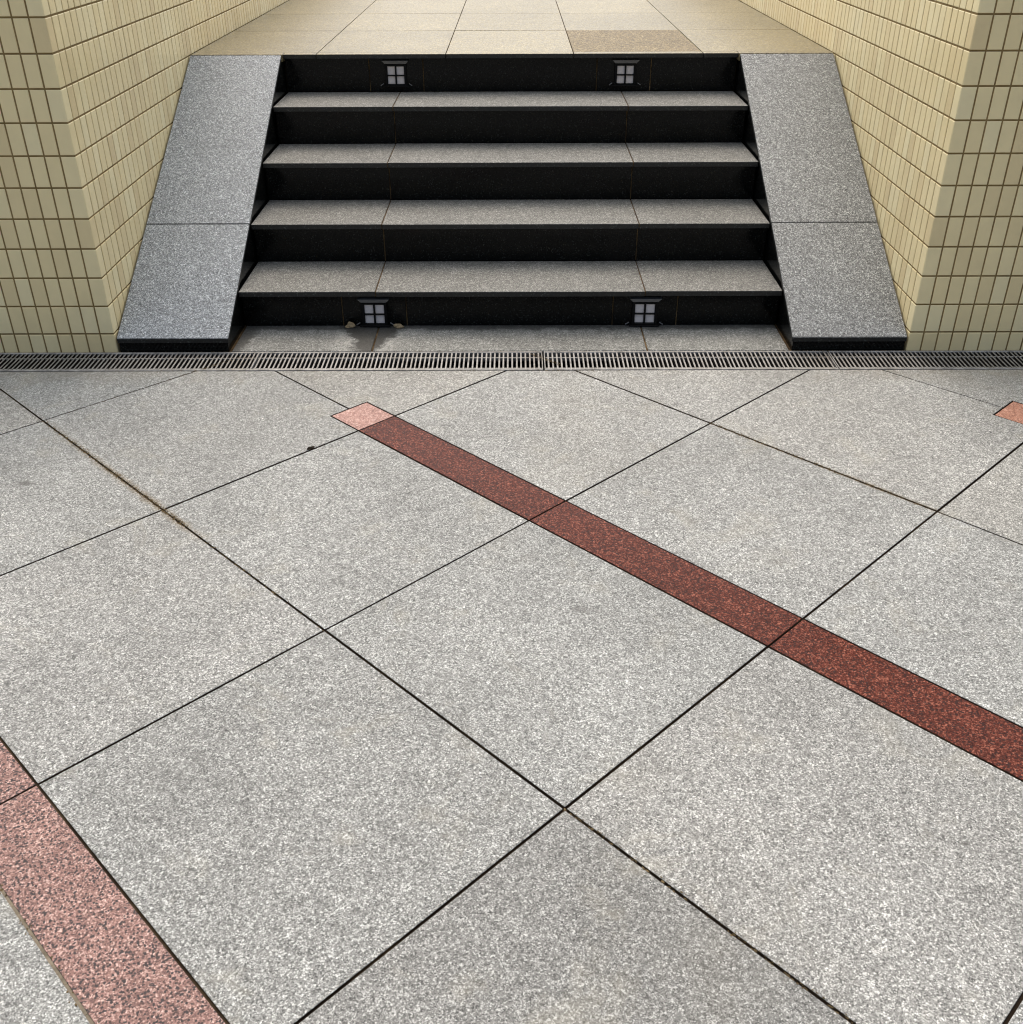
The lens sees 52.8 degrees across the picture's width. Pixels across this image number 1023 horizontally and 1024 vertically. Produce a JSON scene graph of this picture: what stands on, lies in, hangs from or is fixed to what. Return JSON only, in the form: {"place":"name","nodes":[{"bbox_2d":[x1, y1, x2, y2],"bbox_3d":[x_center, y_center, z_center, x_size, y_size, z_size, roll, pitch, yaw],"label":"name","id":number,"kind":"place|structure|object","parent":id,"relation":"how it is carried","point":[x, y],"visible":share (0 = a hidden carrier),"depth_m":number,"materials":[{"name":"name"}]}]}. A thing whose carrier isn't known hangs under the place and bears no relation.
{"place":"outdoors","nodes":[
{"label":"outdoors","id":0,"kind":"place"},
{"bbox_2d":[0,370,1022,1023],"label":"pavement","id":1,"kind":"structure","parent":0,"point":[280,806],"depth_m":2.10,"materials":[{"name":"stone"}]},
{"bbox_2d":[0,741,224,1023],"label":"inlay band","id":2,"kind":"object","parent":1,"relation":"in","point":[112,958],"visible":1,"depth_m":1.65,"materials":[{"name":"pink stone"}]},
{"bbox_2d":[0,349,932,1023],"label":"joint growth","id":3,"kind":"object","parent":1,"relation":"on","point":[146,497],"visible":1,"depth_m":2.78,"materials":[{"name":"green plant"}]},
{"bbox_2d":[332,403,1022,781],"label":"inlay band","id":4,"kind":"object","parent":1,"relation":"in","point":[948,717],"visible":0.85,"depth_m":2.37,"materials":[{"name":"red stone"}]},
{"bbox_2d":[995,402,1022,423],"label":"inlay band","id":5,"kind":"object","parent":1,"relation":"in","point":[1012,411],"visible":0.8,"depth_m":3.19,"materials":[{"name":"pink stone"}]},
{"label":"ground","id":6,"kind":"structure","parent":0,"visible":0},
{"bbox_2d":[0,0,288,352],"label":"tiled wall","id":7,"kind":"structure","parent":6,"relation":"on","point":[90,91],"depth_m":3.50,"materials":[{"name":"beige tile"}]},
{"bbox_2d":[117,55,287,351],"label":"side ramp","id":8,"kind":"structure","parent":6,"relation":"on","point":[197,261],"depth_m":3.93,"materials":[{"name":"grey stone"}]},
{"bbox_2d":[230,51,790,351],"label":"staircase","id":9,"kind":"structure","parent":6,"relation":"on","point":[577,201],"depth_m":4.06,"materials":[{"name":"stone"}]},
{"bbox_2d":[345,322,354,327],"bbox_3d":[-0.595,-0.693,3.806,0.038,0.022,0.022,0,32,0],"label":"mortar crumb","id":10,"kind":"object","parent":9,"relation":"on","point":[350,325],"visible":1,"depth_m":3.80,"materials":[{"name":"beige concrete"}]},
{"bbox_2d":[357,297,393,326],"bbox_3d":[-0.504,-0.734,3.788,0.140,0.108,0.024,0,32,1],"label":"step light","id":11,"kind":"object","parent":9,"relation":"attached to","point":[371,307],"visible":1,"depth_m":3.79,"materials":[{"name":"black paint"}]},
{"bbox_2d":[381,60,411,86],"bbox_3d":[-0.506,-1.915,4.504,0.140,0.108,0.024,1,32,1],"label":"step light","id":12,"kind":"object","parent":9,"relation":"attached to","point":[394,78],"visible":1,"depth_m":4.51,"materials":[{"name":"black paint"}]},
{"bbox_2d":[393,324,403,327],"bbox_3d":[-0.416,-0.689,3.807,0.040,0.014,0.021,0,32,0],"label":"mortar crumb","id":13,"kind":"object","parent":9,"relation":"on","point":[398,325],"visible":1,"depth_m":3.80,"materials":[{"name":"beige concrete"}]},
{"bbox_2d":[609,59,640,85],"bbox_3d":[0.497,-1.917,4.500,0.140,0.108,0.024,0,32,1],"label":"step light","id":14,"kind":"object","parent":9,"relation":"attached to","point":[625,72],"visible":1,"depth_m":4.50,"materials":[{"name":"black paint"}]},
{"bbox_2d":[625,297,662,325],"bbox_3d":[0.490,-0.735,3.785,0.140,0.108,0.024,0,32,1],"label":"step light","id":15,"kind":"object","parent":9,"relation":"attached to","point":[646,308],"visible":1,"depth_m":3.79,"materials":[{"name":"black paint"}]},
{"bbox_2d":[190,0,832,92],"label":"landing","id":16,"kind":"object","parent":6,"relation":"on","point":[349,26],"visible":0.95,"depth_m":5.15,"materials":[{"name":"beige stone"}]},
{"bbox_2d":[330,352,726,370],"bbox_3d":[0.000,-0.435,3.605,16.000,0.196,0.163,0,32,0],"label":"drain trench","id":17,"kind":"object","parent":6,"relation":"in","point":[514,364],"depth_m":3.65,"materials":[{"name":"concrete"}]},
{"bbox_2d":[0,352,258,371],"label":"drain grate","id":18,"kind":"object","parent":17,"relation":"in","point":[96,361],"visible":0.83,"depth_m":3.56,"materials":[{"name":"metal"}]},
{"bbox_2d":[250,351,542,371],"bbox_3d":[-0.389,-0.510,3.559,0.994,0.029,0.157,0,32,0],"label":"drain grate","id":19,"kind":"object","parent":17,"relation":"in","point":[292,361],"visible":0.77,"depth_m":3.57,"materials":[{"name":"metal"}]},
{"bbox_2d":[544,351,838,370],"bbox_3d":[0.610,-0.511,3.555,0.994,0.029,0.157,0,32,0],"label":"drain grate","id":20,"kind":"object","parent":17,"relation":"in","point":[774,360],"visible":0.8,"depth_m":3.56,"materials":[{"name":"metal"}]},
{"bbox_2d":[828,350,1022,369],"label":"drain grate","id":21,"kind":"object","parent":17,"relation":"in","point":[943,360],"visible":0.86,"depth_m":3.55,"materials":[{"name":"metal"}]},
{"bbox_2d":[734,54,906,351],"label":"side ramp","id":22,"kind":"structure","parent":6,"relation":"on","point":[825,261],"depth_m":3.92,"materials":[{"name":"grey stone"}]},
{"bbox_2d":[739,0,1022,350],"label":"tiled wall","id":23,"kind":"structure","parent":6,"relation":"on","point":[933,91],"depth_m":3.48,"materials":[{"name":"beige tile"}]}
]}

